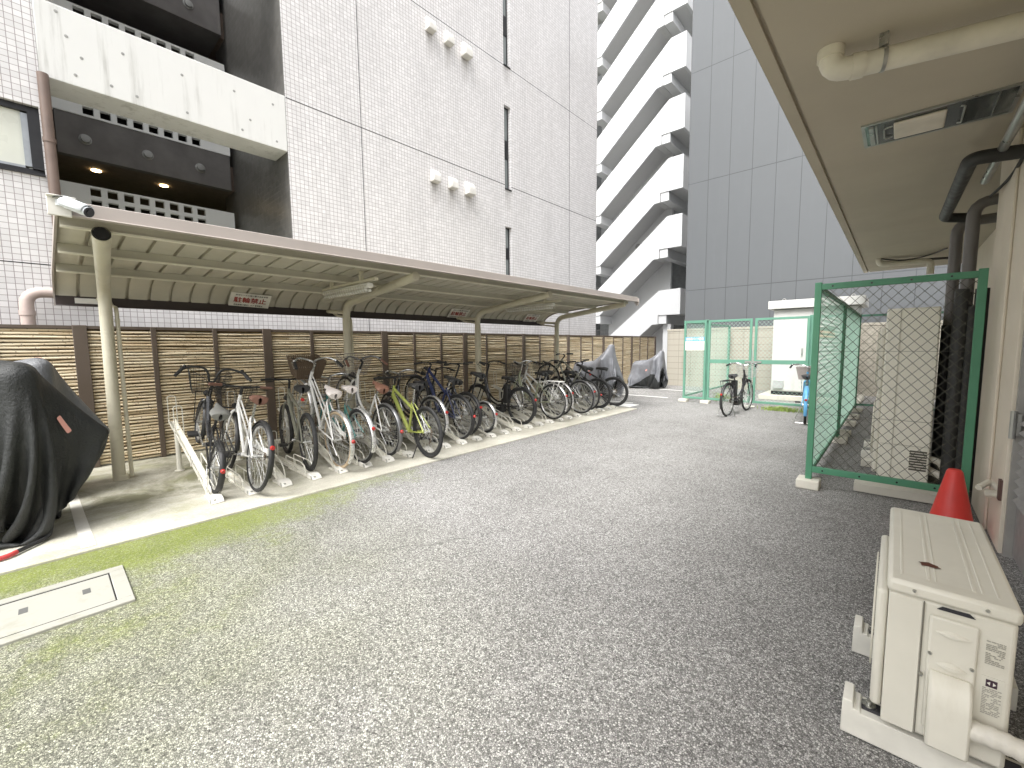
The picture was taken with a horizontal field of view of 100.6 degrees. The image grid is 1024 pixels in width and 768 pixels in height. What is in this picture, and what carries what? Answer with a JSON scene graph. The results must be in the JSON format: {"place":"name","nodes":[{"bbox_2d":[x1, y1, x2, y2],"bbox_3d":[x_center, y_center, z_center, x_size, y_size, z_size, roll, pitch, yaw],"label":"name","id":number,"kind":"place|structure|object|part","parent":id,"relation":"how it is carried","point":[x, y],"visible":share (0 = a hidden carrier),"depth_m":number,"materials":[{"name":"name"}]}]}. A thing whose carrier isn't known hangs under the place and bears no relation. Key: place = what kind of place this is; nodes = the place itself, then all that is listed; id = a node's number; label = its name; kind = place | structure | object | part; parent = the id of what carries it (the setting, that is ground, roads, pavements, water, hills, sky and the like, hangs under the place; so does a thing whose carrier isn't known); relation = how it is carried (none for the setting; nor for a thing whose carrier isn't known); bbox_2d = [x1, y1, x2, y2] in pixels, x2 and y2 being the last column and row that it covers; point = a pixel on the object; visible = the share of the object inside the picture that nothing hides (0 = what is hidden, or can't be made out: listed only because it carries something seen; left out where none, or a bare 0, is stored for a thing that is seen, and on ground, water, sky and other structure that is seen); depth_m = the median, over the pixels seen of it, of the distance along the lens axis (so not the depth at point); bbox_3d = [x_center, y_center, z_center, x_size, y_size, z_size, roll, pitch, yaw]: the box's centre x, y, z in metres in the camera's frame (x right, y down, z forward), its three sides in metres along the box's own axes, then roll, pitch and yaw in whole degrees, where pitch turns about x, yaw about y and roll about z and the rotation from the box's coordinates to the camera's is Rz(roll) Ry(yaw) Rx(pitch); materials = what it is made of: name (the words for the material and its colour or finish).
{"place":"outdoors","nodes":[
{"label":"outdoors","id":0,"kind":"place"},
{"bbox_2d":[0,0,597,334],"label":"tiled building","id":1,"kind":"structure","parent":0,"point":[460,133],"depth_m":8.23,"materials":[{"name":"white tile"}]},
{"bbox_2d":[0,99,45,176],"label":"window","id":2,"kind":"structure","parent":1,"relation":"in","point":[21,147],"depth_m":5.06,"materials":[{"name":"glass"}]},
{"bbox_2d":[503,0,510,68],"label":"window frame","id":3,"kind":"structure","parent":1,"relation":"in","point":[504,1],"depth_m":10.90,"materials":[{"name":"black metal"}]},
{"bbox_2d":[505,228,509,274],"bbox_3d":[-0.125,-3.480,11.337,0.150,1.355,0.250,4,7,42],"label":"window frame","id":4,"kind":"structure","parent":1,"relation":"in","point":[506,229],"depth_m":11.40,"materials":[{"name":"black metal"}]},
{"bbox_2d":[504,107,511,191],"bbox_3d":[-0.154,-6.131,11.096,0.150,2.100,0.250,4,7,42],"label":"window frame","id":5,"kind":"structure","parent":1,"relation":"in","point":[505,110],"depth_m":11.15,"materials":[{"name":"black metal"}]},
{"bbox_2d":[0,399,636,574],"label":"concrete pavement","id":6,"kind":"structure","parent":0,"point":[156,495],"depth_m":4.34,"materials":[{"name":"grey concrete"}]},
{"bbox_2d":[0,360,108,548],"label":"motorcycle cover","id":7,"kind":"object","parent":6,"relation":"on","point":[53,441],"visible":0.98,"depth_m":3.17,"materials":[{"name":"black fabric"}]},
{"bbox_2d":[0,525,53,560],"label":"cable lock","id":8,"kind":"object","parent":7,"relation":"attached to","point":[23,548],"visible":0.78,"depth_m":3.04,"materials":[{"name":"red plastic"}]},
{"bbox_2d":[69,495,95,547],"bbox_3d":[-3.706,1.142,3.644,1.651,0.001,0.080,4,7,41],"label":"bay marking","id":9,"kind":"object","parent":6,"relation":"on","point":[85,534],"visible":0.8,"depth_m":3.48,"materials":[{"name":"white paint"}]},
{"bbox_2d":[167,395,223,503],"bbox_3d":[-3.421,0.620,4.521,1.855,0.881,0.108,4,7,42],"label":"bicycle rack","id":10,"kind":"object","parent":6,"relation":"on","point":[181,439],"visible":0.91,"depth_m":4.61,"materials":[{"name":"white metal"}]},
{"bbox_2d":[173,365,252,493],"bbox_3d":[-3.132,0.397,4.435,0.698,0.991,1.601,6,17,-45],"label":"bicycle","id":11,"kind":"object","parent":10,"relation":"on","point":[217,412],"visible":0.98,"depth_m":4.40,"materials":[{"name":"black paint"}]},
{"bbox_2d":[205,436,260,495],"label":"bicycle rack","id":12,"kind":"object","parent":6,"relation":"on","point":[239,482],"visible":0.56,"depth_m":4.47,"materials":[{"name":"silver metal"}]},
{"bbox_2d":[208,382,274,491],"bbox_3d":[-2.857,0.519,4.542,1.779,1.014,0.627,4,-2,43],"label":"bicycle","id":13,"kind":"object","parent":12,"relation":"on","point":[248,446],"visible":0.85,"depth_m":4.42,"materials":[{"name":"white metal"}]},
{"bbox_2d":[227,391,292,487],"bbox_3d":[-3.012,0.574,4.972,1.855,0.881,0.108,4,7,42],"label":"bicycle rack","id":14,"kind":"object","parent":6,"relation":"on","point":[281,480],"visible":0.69,"depth_m":4.59,"materials":[{"name":"white metal"}]},
{"bbox_2d":[261,428,321,479],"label":"bicycle rack","id":15,"kind":"object","parent":6,"relation":"on","point":[301,470],"visible":0.68,"depth_m":4.93,"materials":[{"name":"white metal"}]},
{"bbox_2d":[261,377,317,471],"bbox_3d":[-2.651,0.440,5.206,0.627,1.035,1.729,-4,6,-40],"label":"bicycle","id":16,"kind":"object","parent":15,"relation":"on","point":[297,430],"visible":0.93,"depth_m":5.08,"materials":[{"name":"black metal"}]},
{"bbox_2d":[278,387,348,473],"bbox_3d":[-2.603,0.529,5.422,1.855,0.881,0.108,4,7,42],"label":"bicycle rack","id":17,"kind":"object","parent":6,"relation":"on","point":[322,451],"visible":0.59,"depth_m":5.16,"materials":[{"name":"white metal"}]},
{"bbox_2d":[286,354,355,467],"bbox_3d":[-2.344,0.275,5.191,1.749,1.076,0.586,26,21,38],"label":"bicycle","id":18,"kind":"object","parent":17,"relation":"on","point":[315,368],"visible":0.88,"depth_m":5.18,"materials":[{"name":"white metal"}]},
{"bbox_2d":[0,324,655,467],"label":"bamboo fence","id":19,"kind":"object","parent":6,"relation":"on","point":[154,358],"visible":0.59,"depth_m":6.31,"materials":[{"name":"brown wood"}]},
{"bbox_2d":[308,430,372,467],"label":"bicycle rack","id":20,"kind":"object","parent":6,"relation":"on","point":[364,465],"visible":0.44,"depth_m":5.34,"materials":[{"name":"white metal"}]},
{"bbox_2d":[307,373,375,462],"bbox_3d":[-2.211,0.403,5.447,1.739,1.056,0.586,4,7,43],"label":"bicycle","id":21,"kind":"object","parent":20,"relation":"on","point":[351,389],"visible":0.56,"depth_m":5.21,"materials":[{"name":"white metal"}]},
{"bbox_2d":[51,203,638,480],"bbox_3d":[-1.114,-0.433,7.128,2.688,2.458,8.821,4,7,42],"label":"bicycle shelter","id":22,"kind":"object","parent":6,"relation":"on","point":[106,261],"visible":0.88,"depth_m":4.93,"materials":[{"name":"beige paint"}]},
{"bbox_2d":[46,193,94,217],"bbox_3d":[-3.002,-1.198,2.872,0.310,0.143,0.171,1,6,21],"label":"security camera","id":23,"kind":"object","parent":22,"relation":"attached to","point":[61,206],"visible":1,"depth_m":2.85,"materials":[{"name":"white plastic"}]},
{"bbox_2d":[228,292,270,307],"bbox_3d":[-3.679,-1.174,5.972,0.171,0.184,0.500,4,7,42],"label":"parking sign","id":24,"kind":"object","parent":22,"relation":"attached to","point":[248,300],"visible":1,"depth_m":5.96,"materials":[{"name":"white plastic"}]},
{"bbox_2d":[319,271,377,302],"bbox_3d":[-2.117,-1.252,5.480,1.400,0.317,0.194,4,7,42],"label":"tube light","id":25,"kind":"object","parent":22,"relation":"attached to","point":[362,285],"visible":1,"depth_m":5.37,"materials":[{"name":"white plastic"}]},
{"bbox_2d":[447,308,469,317],"bbox_3d":[-1.105,-1.460,8.807,0.171,0.172,0.500,4,7,42],"label":"parking sign","id":26,"kind":"object","parent":22,"relation":"attached to","point":[455,313],"visible":0.94,"depth_m":8.79,"materials":[{"name":"white plastic"}]},
{"bbox_2d":[523,314,539,321],"bbox_3d":[0.491,-1.638,10.564,0.171,0.167,0.500,4,7,42],"label":"parking sign","id":27,"kind":"object","parent":22,"relation":"attached to","point":[531,318],"visible":1,"depth_m":10.56,"materials":[{"name":"white plastic"}]},
{"bbox_2d":[505,299,560,314],"bbox_3d":[0.363,-1.527,8.212,1.400,0.317,0.194,4,7,42],"label":"tube light","id":28,"kind":"object","parent":22,"relation":"attached to","point":[538,306],"visible":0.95,"depth_m":8.11,"materials":[{"name":"white plastic"}]},
{"bbox_2d":[322,384,394,462],"bbox_3d":[-2.195,0.483,5.872,1.855,0.881,0.108,4,7,42],"label":"bicycle rack","id":29,"kind":"object","parent":6,"relation":"on","point":[383,456],"visible":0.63,"depth_m":5.50,"materials":[{"name":"white metal"}]},
{"bbox_2d":[336,353,403,455],"bbox_3d":[-1.946,0.223,5.718,1.750,1.076,0.586,26,21,38],"label":"bicycle","id":30,"kind":"object","parent":29,"relation":"on","point":[381,388],"visible":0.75,"depth_m":5.60,"materials":[{"name":"silver metal"}]},
{"bbox_2d":[354,418,414,456],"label":"bicycle rack","id":31,"kind":"object","parent":6,"relation":"on","point":[406,453],"visible":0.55,"depth_m":5.74,"materials":[{"name":"white metal"}]},
{"bbox_2d":[360,381,433,452],"bbox_3d":[-1.786,0.438,6.323,1.855,0.881,0.108,4,7,42],"label":"bicycle rack","id":32,"kind":"object","parent":6,"relation":"on","point":[406,435],"visible":0.55,"depth_m":6.41,"materials":[{"name":"white metal"}]},
{"bbox_2d":[373,374,442,457],"bbox_3d":[-1.458,0.403,5.818,0.627,1.036,1.730,-7,8,-43],"label":"bicycle","id":33,"kind":"object","parent":6,"relation":"on","point":[420,410],"visible":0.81,"depth_m":5.65,"materials":[{"name":"yellow metal"}]},
{"bbox_2d":[385,411,450,448],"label":"bicycle rack","id":34,"kind":"object","parent":6,"relation":"on","point":[445,445],"visible":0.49,"depth_m":6.18,"materials":[{"name":"white metal"}]},
{"bbox_2d":[376,369,448,441],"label":"bicycle","id":35,"kind":"object","parent":34,"relation":"on","point":[437,400],"visible":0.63,"depth_m":6.39,"materials":[{"name":"black paint"}]},
{"bbox_2d":[393,380,467,444],"bbox_3d":[-1.377,0.392,6.773,1.855,0.881,0.108,4,7,42],"label":"bicycle rack","id":36,"kind":"object","parent":6,"relation":"on","point":[456,439],"visible":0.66,"depth_m":6.41,"materials":[{"name":"grey metal"}]},
{"bbox_2d":[405,359,475,438],"bbox_3d":[-1.152,0.197,6.620,1.749,0.992,0.627,21,18,39],"label":"bicycle","id":37,"kind":"object","parent":36,"relation":"on","point":[454,381],"visible":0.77,"depth_m":6.46,"materials":[{"name":"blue metal"}]},
{"bbox_2d":[417,411,482,440],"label":"bicycle rack","id":38,"kind":"object","parent":6,"relation":"on","point":[477,438],"visible":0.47,"depth_m":6.62,"materials":[{"name":"white metal"}]},
{"bbox_2d":[413,367,482,434],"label":"bicycle","id":39,"kind":"object","parent":38,"relation":"on","point":[473,397],"visible":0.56,"depth_m":6.72,"materials":[{"name":"blue paint"},{"name":"black plastic"},{"name":"silver metal"}]},
{"bbox_2d":[421,376,496,437],"bbox_3d":[-0.968,0.347,7.223,1.855,0.881,0.108,4,7,42],"label":"bicycle rack","id":40,"kind":"object","parent":6,"relation":"on","point":[489,434],"visible":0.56,"depth_m":6.81,"materials":[{"name":"grey metal"}]},
{"bbox_2d":[437,360,497,432],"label":"bicycle","id":41,"kind":"object","parent":40,"relation":"on","point":[489,405],"visible":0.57,"depth_m":6.86,"materials":[{"name":"black paint"}]},
{"bbox_2d":[442,403,509,434],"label":"bicycle rack","id":42,"kind":"object","parent":6,"relation":"on","point":[503,431],"visible":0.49,"depth_m":7.08,"materials":[{"name":"white metal"}]},
{"bbox_2d":[449,384,521,431],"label":"bicycle rack","id":43,"kind":"object","parent":6,"relation":"on","point":[510,426],"visible":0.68,"depth_m":7.33,"materials":[{"name":"grey metal"}]},
{"bbox_2d":[466,401,532,428],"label":"bicycle rack","id":44,"kind":"object","parent":6,"relation":"on","point":[528,426],"visible":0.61,"depth_m":7.49,"materials":[{"name":"grey metal"}]},
{"bbox_2d":[466,360,536,424],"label":"bicycle","id":45,"kind":"object","parent":44,"relation":"on","point":[508,392],"visible":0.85,"depth_m":7.65,"materials":[{"name":"black paint"}]},
{"bbox_2d":[472,375,543,425],"bbox_3d":[-0.150,0.256,8.124,1.855,0.881,0.108,4,7,42],"label":"bicycle rack","id":46,"kind":"object","parent":6,"relation":"on","point":[535,422],"visible":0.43,"depth_m":7.86,"materials":[{"name":"grey metal"}]},
{"bbox_2d":[490,398,553,423],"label":"bicycle rack","id":47,"kind":"object","parent":6,"relation":"on","point":[544,420],"visible":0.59,"depth_m":7.98,"materials":[{"name":"grey metal"}]},
{"bbox_2d":[491,371,563,420],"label":"bicycle rack","id":48,"kind":"object","parent":6,"relation":"on","point":[501,390],"visible":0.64,"depth_m":8.52,"materials":[{"name":"beige metal"}]},
{"bbox_2d":[501,360,567,418],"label":"bicycle","id":49,"kind":"object","parent":48,"relation":"on","point":[540,400],"visible":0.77,"depth_m":8.18,"materials":[{"name":"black metal"}]},
{"bbox_2d":[513,404,572,418],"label":"bicycle rack","id":50,"kind":"object","parent":6,"relation":"on","point":[567,416],"visible":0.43,"depth_m":8.40,"materials":[{"name":"grey metal"}]},
{"bbox_2d":[508,361,573,414],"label":"bicycle","id":51,"kind":"object","parent":50,"relation":"on","point":[565,385],"visible":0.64,"depth_m":8.57,"materials":[{"name":"silver metal"}]},
{"bbox_2d":[512,371,580,416],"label":"bicycle rack","id":52,"kind":"object","parent":6,"relation":"on","point":[572,413],"visible":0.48,"depth_m":8.68,"materials":[{"name":"beige metal"}]},
{"bbox_2d":[529,360,595,413],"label":"bicycle","id":53,"kind":"object","parent":52,"relation":"on","point":[587,384],"visible":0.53,"depth_m":8.76,"materials":[{"name":"black paint"}]},
{"bbox_2d":[527,404,589,414],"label":"bicycle rack","id":54,"kind":"object","parent":6,"relation":"on","point":[587,413],"visible":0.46,"depth_m":8.87,"materials":[{"name":"grey metal"}]},
{"bbox_2d":[528,371,597,412],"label":"bicycle rack","id":55,"kind":"object","parent":6,"relation":"on","point":[581,406],"visible":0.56,"depth_m":9.14,"materials":[{"name":"metal"}]},
{"bbox_2d":[536,351,601,409],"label":"bicycle","id":56,"kind":"object","parent":55,"relation":"on","point":[585,368],"visible":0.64,"depth_m":9.16,"materials":[{"name":"black metal"}]},
{"bbox_2d":[542,401,604,410],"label":"bicycle rack","id":57,"kind":"object","parent":6,"relation":"on","point":[599,409],"visible":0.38,"depth_m":9.35,"materials":[{"name":"grey metal"}]},
{"bbox_2d":[548,360,611,408],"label":"bicycle","id":58,"kind":"object","parent":57,"relation":"on","point":[607,402],"visible":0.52,"depth_m":9.33,"materials":[{"name":"black paint"}]},
{"bbox_2d":[547,367,611,409],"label":"bicycle rack","id":59,"kind":"object","parent":6,"relation":"on","point":[607,407],"visible":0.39,"depth_m":9.51,"materials":[{"name":"beige metal"}]},
{"bbox_2d":[562,398,618,407],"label":"bicycle rack","id":60,"kind":"object","parent":6,"relation":"on","point":[612,406],"visible":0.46,"depth_m":9.67,"materials":[{"name":"grey metal"}]},
{"bbox_2d":[562,359,628,405],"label":"bicycle","id":61,"kind":"object","parent":60,"relation":"on","point":[626,391],"visible":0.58,"depth_m":9.64,"materials":[{"name":"black paint"}]},
{"bbox_2d":[0,383,1023,767],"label":"ground","id":62,"kind":"structure","parent":0,"point":[654,579],"depth_m":2.25,"materials":[{"name":"grey asphalt"}]},
{"bbox_2d":[0,565,135,646],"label":"drain cover","id":63,"kind":"object","parent":62,"relation":"on","point":[36,612],"visible":0.95,"depth_m":2.42,"materials":[{"name":"concrete"}]},
{"bbox_2d":[569,344,623,397],"bbox_3d":[2.313,-0.390,11.890,1.554,1.428,0.772,4,7,42],"label":"motorcycle cover","id":64,"kind":"object","parent":62,"relation":"on","point":[607,357],"visible":0.48,"depth_m":11.45,"materials":[{"name":"silver fabric"}]},
{"bbox_2d":[596,0,692,370],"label":"stair building","id":65,"kind":"structure","parent":62,"relation":"on","point":[644,85],"depth_m":22.30,"materials":[{"name":"white concrete"}]},
{"bbox_2d":[628,351,667,388],"bbox_3d":[4.441,-0.487,13.942,1.217,1.203,0.802,4,7,42],"label":"motorcycle cover","id":66,"kind":"object","parent":62,"relation":"on","point":[651,372],"visible":1,"depth_m":13.76,"materials":[{"name":"silver fabric"}]},
{"bbox_2d":[601,387,696,406],"bbox_3d":[3.302,0.316,12.069,2.600,0.001,4.200,4,7,42],"label":"road marking","id":67,"kind":"object","parent":62,"relation":"on","point":[625,404],"visible":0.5,"depth_m":10.65,"materials":[{"name":"paint"}]},
{"bbox_2d":[713,393,730,401],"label":"weeds","id":68,"kind":"object","parent":62,"relation":"on","point":[718,396],"visible":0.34,"depth_m":10.69,"materials":[{"name":"plant"}]},
{"bbox_2d":[717,362,759,416],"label":"bicycle","id":69,"kind":"object","parent":62,"relation":"on","point":[735,398],"visible":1,"depth_m":8.58,"materials":[{"name":"black paint"}]},
{"bbox_2d":[757,405,816,412],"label":"weeds","id":70,"kind":"object","parent":62,"relation":"on","point":[781,409],"visible":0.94,"depth_m":8.97,"materials":[{"name":"green plant"}]},
{"bbox_2d":[789,364,825,423],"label":"bicycle","id":71,"kind":"object","parent":62,"relation":"on","point":[803,373],"visible":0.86,"depth_m":7.74,"materials":[{"name":"blue metal"}]},
{"bbox_2d":[758,294,868,405],"bbox_3d":[7.599,-0.879,10.722,2.050,2.540,1.450,4,7,42],"label":"electrical cabinet","id":72,"kind":"object","parent":62,"relation":"on","point":[793,308],"visible":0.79,"depth_m":10.51,"materials":[{"name":"metal"}]},
{"bbox_3d":[7.239,-0.782,10.248,1.520,1.960,0.044,4,7,42],"label":"door","id":73,"kind":"part","parent":72,"relation":"part of","materials":[{"name":"white metal"}]},
{"bbox_2d":[685,0,961,328],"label":"grey building","id":74,"kind":"structure","parent":62,"relation":"on","point":[764,228],"depth_m":13.23,"materials":[{"name":"grey concrete"}]},
{"bbox_2d":[861,447,872,457],"bbox_3d":[4.596,0.865,5.260,0.420,0.117,0.200,4,7,42],"label":"mounting foot","id":75,"kind":"object","parent":62,"relation":"on","point":[864,453],"visible":0.32,"depth_m":5.31},
{"bbox_2d":[863,438,870,446],"bbox_3d":[4.998,0.820,5.703,0.420,0.117,0.200,4,7,42],"label":"mounting foot","id":76,"kind":"object","parent":62,"relation":"on","point":[866,443],"visible":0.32,"depth_m":5.76},
{"bbox_2d":[795,268,988,496],"bbox_3d":[5.541,-0.160,5.968,1.596,2.015,6.335,4,7,42],"label":"enclosure","id":77,"kind":"object","parent":62,"relation":"on","point":[845,384],"visible":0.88,"depth_m":4.03,"materials":[{"name":"green paint"}]},
{"bbox_2d":[853,457,936,503],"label":"concrete plinth","id":78,"kind":"structure","parent":62,"relation":"on","point":[907,493],"depth_m":3.96,"materials":[{"name":"grey concrete"}]},
{"bbox_2d":[870,306,941,482],"bbox_3d":[4.150,0.088,4.329,0.690,1.670,0.957,4,7,42],"label":"tall outdoor unit","id":79,"kind":"object","parent":78,"relation":"on","point":[910,390],"visible":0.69,"depth_m":4.05,"materials":[{"name":"beige metal"}]},
{"bbox_2d":[840,681,1023,767],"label":"mounting foot","id":80,"kind":"object","parent":62,"relation":"on","point":[860,717],"visible":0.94,"depth_m":1.50},
{"bbox_2d":[869,507,1023,767],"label":"outdoor unit","id":81,"kind":"object","parent":80,"relation":"on","point":[947,615],"visible":1,"depth_m":1.41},
{"bbox_2d":[970,720,1023,763],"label":"wrapped pipe","id":82,"kind":"object","parent":81,"relation":"attached to","point":[1003,742],"visible":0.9,"depth_m":1.26,"materials":[{"name":"beige plastic"}]},
{"bbox_2d":[851,614,1018,710],"bbox_3d":[1.815,1.197,1.859,0.505,0.131,0.110,4,7,42],"label":"mounting foot","id":83,"kind":"object","parent":62,"relation":"on","point":[861,638],"visible":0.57,"depth_m":1.97},
{"bbox_2d":[929,468,973,521],"bbox_3d":[3.375,0.885,3.255,0.350,0.474,0.360,4,7,42],"label":"traffic cone","id":84,"kind":"object","parent":62,"relation":"on","point":[951,500],"visible":0.5,"depth_m":3.20,"materials":[{"name":"red plastic"}]},
{"bbox_2d":[678,314,851,408],"bbox_3d":[6.666,-0.613,10.837,3.340,2.010,3.890,4,7,42],"label":"fence","id":85,"kind":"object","parent":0,"point":[707,334],"depth_m":9.85,"materials":[{"name":"green metal"}]},
{"bbox_2d":[685,337,704,349],"bbox_3d":[4.448,-0.981,10.339,0.445,0.320,0.009,4,7,42],"label":"notice board","id":86,"kind":"object","parent":85,"relation":"attached to","point":[694,343],"visible":1,"depth_m":10.34,"materials":[{"name":"white plastic"}]},
{"bbox_2d":[667,320,942,399],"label":"block wall","id":87,"kind":"structure","parent":0,"point":[739,336],"depth_m":13.31,"materials":[{"name":"concrete"}]},
{"bbox_2d":[728,0,1023,575],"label":"apartment building","id":88,"kind":"structure","parent":0,"point":[905,118],"depth_m":2.94,"materials":[{"name":"paint"}]},
{"bbox_2d":[1008,411,1023,575],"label":"door","id":89,"kind":"structure","parent":88,"relation":"in","point":[1015,423],"depth_m":2.69,"materials":[{"name":"grey metal"}]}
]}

